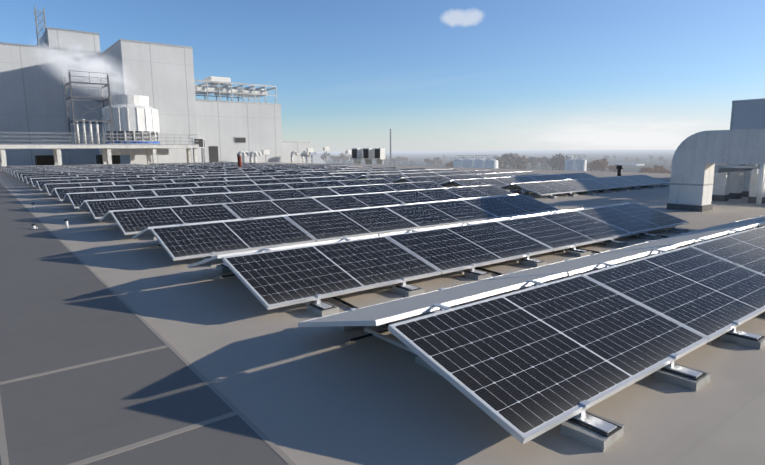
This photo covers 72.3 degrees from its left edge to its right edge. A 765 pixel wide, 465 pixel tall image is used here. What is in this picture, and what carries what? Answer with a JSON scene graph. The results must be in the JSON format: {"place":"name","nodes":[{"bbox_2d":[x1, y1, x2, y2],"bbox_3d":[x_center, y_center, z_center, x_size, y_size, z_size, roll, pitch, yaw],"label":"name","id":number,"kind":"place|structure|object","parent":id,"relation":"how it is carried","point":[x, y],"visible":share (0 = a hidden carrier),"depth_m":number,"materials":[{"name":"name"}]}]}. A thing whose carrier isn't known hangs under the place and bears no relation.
{"place":"outdoors","nodes":[
{"label":"outdoors","id":0,"kind":"place"},
{"bbox_2d":[0,0,764,151],"label":"sky","id":1,"kind":"structure","parent":0,"point":[441,75],"materials":[{"name":"blue"}]},
{"bbox_2d":[311,150,675,172],"bbox_3d":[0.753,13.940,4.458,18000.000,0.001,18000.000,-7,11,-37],"label":"ground","id":2,"kind":"structure","parent":0,"point":[621,155],"depth_m":1238.84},
{"bbox_2d":[0,29,310,165],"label":"process buildings","id":3,"kind":"structure","parent":2,"relation":"on","point":[32,96],"depth_m":64.53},
{"bbox_2d":[34,7,47,46],"bbox_3d":[-41.534,-24.912,63.746,0.980,4.714,0.980,-7,11,-37],"label":"lattice mast","id":4,"kind":"object","parent":3,"relation":"on","point":[44,25],"visible":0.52,"depth_m":63.60,"materials":[{"name":"metal"}]},
{"bbox_2d":[0,27,310,161],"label":"building trims","id":5,"kind":"object","parent":3,"relation":"attached to","point":[213,153],"visible":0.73,"depth_m":66.73,"materials":[{"name":"metal"}]},
{"bbox_2d":[194,76,276,102],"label":"steel roof frame","id":6,"kind":"object","parent":3,"relation":"on","point":[212,83],"visible":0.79,"depth_m":70.19,"materials":[{"name":"silver metal"}]},
{"bbox_2d":[0,162,764,464],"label":"roof slab","id":7,"kind":"structure","parent":2,"relation":"on","point":[292,390],"depth_m":3.45,"materials":[{"name":"grey concrete"}]},
{"bbox_2d":[31,203,70,228],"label":"roof vent pipes","id":8,"kind":"object","parent":7,"relation":"on","point":[65,220],"visible":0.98,"depth_m":10.26,"materials":[{"name":"silver metal"}]},
{"bbox_2d":[0,132,198,165],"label":"walkway platform","id":9,"kind":"structure","parent":7,"relation":"on","point":[105,148],"depth_m":51.00,"materials":[{"name":"metal"}]},
{"bbox_2d":[63,70,113,143],"bbox_3d":[-30.479,-12.713,54.419,3.560,7.300,3.560,-7,11,-37],"label":"pipe gantry","id":10,"kind":"object","parent":9,"relation":"on","point":[74,121],"visible":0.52,"depth_m":53.64,"materials":[{"name":"grey metal"}]},
{"bbox_2d":[99,94,168,154],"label":"cooling tower","id":11,"kind":"structure","parent":9,"relation":"on","point":[137,116],"depth_m":55.57,"materials":[{"name":"white metal"}]},
{"bbox_2d":[0,183,296,464],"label":"dark roof strip","id":12,"kind":"object","parent":7,"relation":"on","point":[95,369],"visible":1,"depth_m":3.38,"materials":[{"name":"grey concrete"}]},
{"bbox_2d":[34,138,351,165],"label":"rooftop vents","id":13,"kind":"object","parent":7,"relation":"on","point":[40,160],"visible":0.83,"depth_m":57.64,"materials":[{"name":"grey metal"}]},
{"bbox_2d":[237,153,241,166],"bbox_3d":[-9.984,-4.849,36.621,0.560,1.360,0.560,-7,11,-37],"label":"vent pipe","id":14,"kind":"object","parent":7,"relation":"on","point":[239,155],"visible":0.6,"depth_m":36.49,"materials":[{"name":"metal"}]},
{"bbox_2d":[352,148,384,163],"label":"air conditioning units","id":15,"kind":"object","parent":7,"relation":"on","point":[368,155],"visible":1,"depth_m":57.50,"materials":[{"name":"grey metal"}]},
{"bbox_2d":[12,162,764,451],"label":"solar array mounts","id":16,"kind":"object","parent":7,"relation":"on","point":[598,432],"visible":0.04,"depth_m":4.02,"materials":[{"name":"concrete"}]},
{"bbox_2d":[1,162,764,443],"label":"solar panels","id":17,"kind":"object","parent":16,"relation":"on","point":[524,366],"visible":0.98,"depth_m":5.75,"materials":[{"name":"black glass"}]},
{"bbox_2d":[616,165,623,175],"bbox_3d":[12.417,-3.204,27.456,0.380,0.620,0.380,-7,11,-37],"label":"roof vent","id":18,"kind":"object","parent":7,"relation":"on","point":[619,168],"visible":0.85,"depth_m":27.37,"materials":[{"name":"black metal"}]},
{"bbox_2d":[667,129,764,211],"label":"ventilation duct","id":19,"kind":"object","parent":7,"relation":"on","point":[698,156],"visible":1,"depth_m":12.23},
{"bbox_2d":[712,164,764,204],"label":"equipment stand","id":20,"kind":"object","parent":7,"relation":"on","point":[738,181],"visible":0.54,"depth_m":14.68,"materials":[{"name":"metal"}]},
{"bbox_2d":[726,98,764,164],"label":"rooftop equipment housing","id":21,"kind":"object","parent":7,"relation":"on","point":[748,114],"visible":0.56,"depth_m":22.81,"materials":[{"name":"metal"}]},
{"bbox_2d":[390,129,391,165],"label":"mast","id":22,"kind":"object","parent":2,"relation":"on","point":[390,148],"visible":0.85,"depth_m":506.89,"materials":[{"name":"grey metal"}]},
{"bbox_2d":[311,154,645,165],"bbox_3d":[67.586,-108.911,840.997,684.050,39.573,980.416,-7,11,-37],"label":"buildings","id":23,"kind":"structure","parent":2,"relation":"on","point":[315,158],"depth_m":455.47,"materials":[{"name":"grey"}]},
{"bbox_2d":[313,152,725,172],"bbox_3d":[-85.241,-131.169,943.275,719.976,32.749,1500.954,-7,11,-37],"label":"skyline trees","id":24,"kind":"object","parent":2,"relation":"on","point":[513,161],"visible":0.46,"depth_m":258.28,"materials":[{"name":"brown plant"}]},
{"bbox_2d":[453,155,586,170],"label":"storage tanks","id":25,"kind":"object","parent":2,"relation":"on","point":[574,164],"visible":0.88,"depth_m":211.34,"materials":[{"name":"grey metal"}]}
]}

